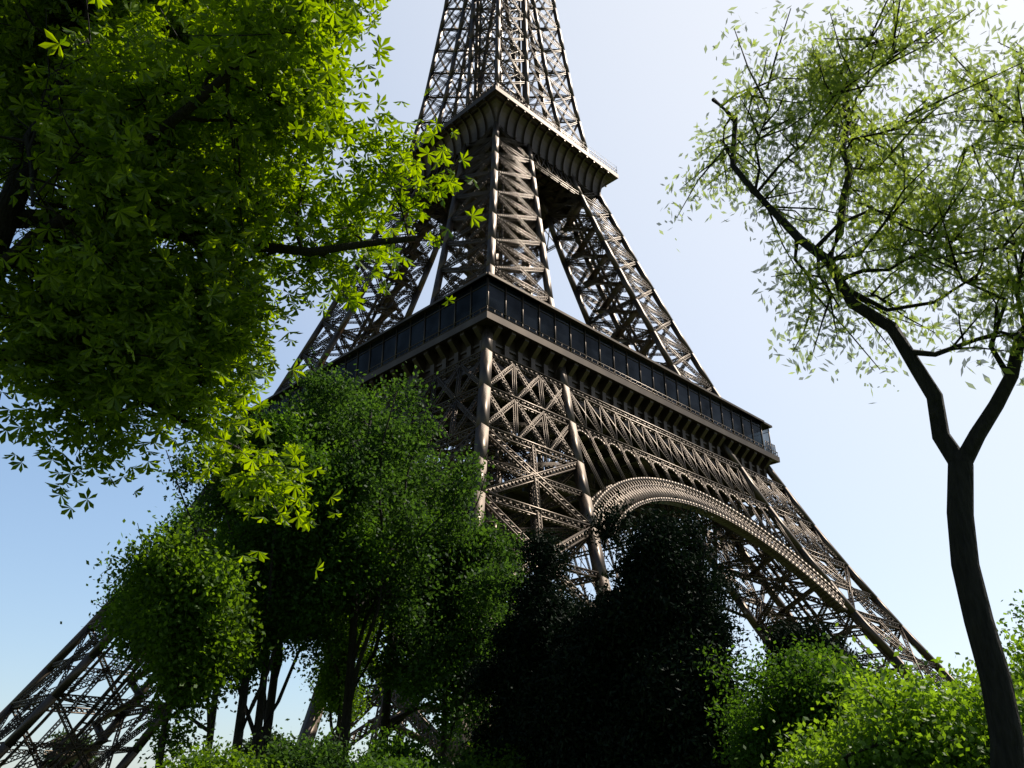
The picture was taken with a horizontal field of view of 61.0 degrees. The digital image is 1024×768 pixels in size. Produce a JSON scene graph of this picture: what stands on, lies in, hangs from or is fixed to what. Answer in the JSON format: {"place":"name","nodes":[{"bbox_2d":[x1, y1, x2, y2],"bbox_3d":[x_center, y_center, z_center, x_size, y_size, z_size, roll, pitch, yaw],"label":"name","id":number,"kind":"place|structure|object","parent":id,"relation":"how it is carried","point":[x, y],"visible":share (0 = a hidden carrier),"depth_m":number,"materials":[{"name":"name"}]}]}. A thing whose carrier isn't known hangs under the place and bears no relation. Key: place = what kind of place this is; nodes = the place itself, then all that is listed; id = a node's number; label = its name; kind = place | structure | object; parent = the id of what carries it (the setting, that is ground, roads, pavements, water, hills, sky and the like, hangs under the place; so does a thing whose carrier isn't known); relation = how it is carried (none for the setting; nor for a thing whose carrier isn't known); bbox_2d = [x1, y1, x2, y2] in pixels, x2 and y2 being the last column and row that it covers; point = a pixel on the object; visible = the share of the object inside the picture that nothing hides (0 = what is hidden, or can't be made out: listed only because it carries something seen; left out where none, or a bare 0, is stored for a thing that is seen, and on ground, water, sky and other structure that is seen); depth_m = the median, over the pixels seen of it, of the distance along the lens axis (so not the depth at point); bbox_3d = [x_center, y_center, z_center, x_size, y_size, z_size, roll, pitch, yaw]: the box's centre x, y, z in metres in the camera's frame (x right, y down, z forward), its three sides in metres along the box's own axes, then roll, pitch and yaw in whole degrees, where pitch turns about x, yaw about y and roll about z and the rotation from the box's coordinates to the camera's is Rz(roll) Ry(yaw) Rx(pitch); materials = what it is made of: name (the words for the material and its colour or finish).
{"place":"outdoors","nodes":[
{"label":"outdoors","id":0,"kind":"place"},
{"bbox_2d":[256,304,742,534],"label":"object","id":1,"kind":"object","parent":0,"point":[588,446],"visible":0.05,"depth_m":147.76,"materials":[{"name":"brown metal"}]},
{"bbox_2d":[225,280,775,454],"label":"tower glass","id":2,"kind":"object","parent":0,"point":[496,298],"visible":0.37,"depth_m":124.84,"materials":[{"name":"black glass"}]},
{"bbox_2d":[0,0,1023,767],"label":"sky","id":3,"kind":"structure","parent":0,"point":[872,478],"materials":[{"name":"blue"}]},
{"label":"ground","id":4,"kind":"structure","parent":0,"visible":0},
{"bbox_2d":[36,727,103,767],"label":"tree","id":5,"kind":"object","parent":4,"relation":"on","point":[73,762],"visible":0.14,"depth_m":173.92,"materials":[{"name":"green plant"}]},
{"bbox_2d":[60,499,284,767],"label":"tree","id":6,"kind":"object","parent":4,"relation":"on","point":[184,607],"visible":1,"depth_m":27.76,"materials":[{"name":"green plant"}]},
{"bbox_2d":[86,492,263,753],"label":"tree","id":7,"kind":"object","parent":4,"relation":"on","point":[210,717],"visible":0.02,"depth_m":42.65,"materials":[{"name":"green plant"}]},
{"bbox_2d":[144,726,284,767],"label":"shrub","id":8,"kind":"object","parent":4,"relation":"on","point":[206,759],"visible":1,"depth_m":24.11,"materials":[{"name":"green plant"}]},
{"bbox_2d":[0,0,486,578],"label":"chestnut tree","id":9,"kind":"object","parent":4,"relation":"on","point":[144,128],"visible":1,"depth_m":14.53,"materials":[{"name":"green plant"}]},
{"bbox_2d":[103,393,406,760],"bbox_3d":[-9.634,8.709,32.072,9.479,16.644,9.600,24,-35,-39],"label":"tree","id":10,"kind":"object","parent":4,"relation":"on","point":[289,566],"visible":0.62,"depth_m":32.21,"materials":[{"name":"green plant"}]},
{"bbox_2d":[241,724,289,765],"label":"tree","id":11,"kind":"object","parent":4,"relation":"on","point":[246,749],"visible":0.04,"depth_m":190.74,"materials":[{"name":"green plant"}]},
{"bbox_2d":[120,402,421,767],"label":"tree","id":12,"kind":"object","parent":4,"relation":"on","point":[256,727],"visible":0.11,"depth_m":34.14,"materials":[{"name":"green plant"}]},
{"bbox_2d":[247,718,365,767],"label":"shrub","id":13,"kind":"object","parent":4,"relation":"on","point":[312,756],"visible":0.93,"depth_m":26.57,"materials":[{"name":"green plant"}]},
{"bbox_2d":[179,415,443,766],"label":"tree","id":14,"kind":"object","parent":4,"relation":"on","point":[270,698],"visible":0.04,"depth_m":35.01,"materials":[{"name":"green plant"}]},
{"bbox_2d":[294,607,400,751],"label":"tree","id":15,"kind":"object","parent":4,"relation":"on","point":[330,689],"visible":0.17,"depth_m":43.07,"materials":[{"name":"green plant"}]},
{"bbox_2d":[325,742,421,767],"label":"shrub","id":16,"kind":"object","parent":4,"relation":"on","point":[388,762],"visible":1,"depth_m":21.66,"materials":[{"name":"green plant"}]},
{"bbox_2d":[319,741,442,767],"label":"shrub","id":17,"kind":"object","parent":4,"relation":"on","point":[410,762],"visible":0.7,"depth_m":25.38,"materials":[{"name":"green plant"}]},
{"bbox_2d":[274,351,494,767],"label":"tree","id":18,"kind":"object","parent":4,"relation":"on","point":[383,445],"visible":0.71,"depth_m":35.49,"materials":[{"name":"green plant"}]},
{"bbox_2d":[345,713,452,766],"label":"shrub","id":19,"kind":"object","parent":4,"relation":"on","point":[396,751],"visible":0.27,"depth_m":28.53,"materials":[{"name":"green plant"}]},
{"bbox_2d":[324,374,515,755],"bbox_3d":[-4.974,9.552,38.920,11.511,21.202,10.713,-4,-27,8],"label":"tree","id":20,"kind":"object","parent":4,"relation":"on","point":[386,721],"visible":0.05,"depth_m":37.98,"materials":[{"name":"green plant"}]},
{"bbox_2d":[339,510,531,763],"bbox_3d":[-2.721,12.069,36.205,8.590,14.290,9.596,4,-27,-8],"label":"tree","id":21,"kind":"object","parent":4,"relation":"on","point":[442,656],"visible":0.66,"depth_m":35.10,"materials":[{"name":"green plant"}]},
{"bbox_2d":[0,0,957,767],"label":"tower","id":22,"kind":"structure","parent":4,"relation":"on","point":[516,188],"depth_m":138.76,"materials":[{"name":"metal"}]},
{"bbox_2d":[222,85,779,545],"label":"tower platforms","id":23,"kind":"object","parent":22,"relation":"attached to","point":[522,125],"visible":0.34,"depth_m":132.89,"materials":[{"name":"brown metal"}]},
{"bbox_2d":[248,79,777,455],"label":"tower rails","id":24,"kind":"object","parent":23,"relation":"on","point":[487,306],"visible":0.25,"depth_m":126.41,"materials":[{"name":"brown metal"}]},
{"bbox_2d":[423,719,537,767],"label":"shrub","id":25,"kind":"object","parent":4,"relation":"on","point":[470,761],"visible":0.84,"depth_m":26.95,"materials":[{"name":"green plant"}]},
{"bbox_2d":[444,527,595,767],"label":"yew tree","id":26,"kind":"object","parent":4,"relation":"on","point":[517,638],"visible":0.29,"depth_m":30.82,"materials":[{"name":"green plant"}]},
{"bbox_2d":[500,587,632,767],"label":"yew tree","id":27,"kind":"object","parent":4,"relation":"on","point":[562,714],"visible":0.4,"depth_m":25.98,"materials":[{"name":"green plant"}]},
{"bbox_2d":[533,491,757,767],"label":"yew tree","id":28,"kind":"object","parent":4,"relation":"on","point":[656,699],"visible":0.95,"depth_m":25.46,"materials":[{"name":"green plant"}]},
{"bbox_2d":[680,626,922,767],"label":"bush","id":29,"kind":"object","parent":4,"relation":"on","point":[788,701],"visible":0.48,"depth_m":16.52,"materials":[{"name":"green plant"}]},
{"bbox_2d":[745,611,877,698],"bbox_3d":[9.414,10.897,25.778,7.741,8.401,6.974,24,-35,-39],"label":"yew tree","id":30,"kind":"object","parent":4,"relation":"on","point":[798,633],"visible":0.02,"depth_m":26.75,"materials":[{"name":"green plant"}]},
{"bbox_2d":[656,0,1023,767],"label":"robinia tree","id":31,"kind":"object","parent":4,"relation":"on","point":[832,82],"visible":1,"depth_m":10.07,"materials":[{"name":"green plant"}]},
{"bbox_2d":[735,623,1023,767],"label":"bush","id":32,"kind":"object","parent":4,"relation":"on","point":[907,725],"visible":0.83,"depth_m":10.40,"materials":[{"name":"green plant"}]},
{"bbox_2d":[925,611,1023,705],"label":"bush","id":33,"kind":"object","parent":4,"relation":"on","point":[1019,643],"visible":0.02,"depth_m":13.16,"materials":[{"name":"green plant"}]},
{"bbox_2d":[999,589,1023,671],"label":"bush","id":34,"kind":"object","parent":4,"relation":"on","point":[1017,610],"visible":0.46,"depth_m":17.61,"materials":[{"name":"green plant"}]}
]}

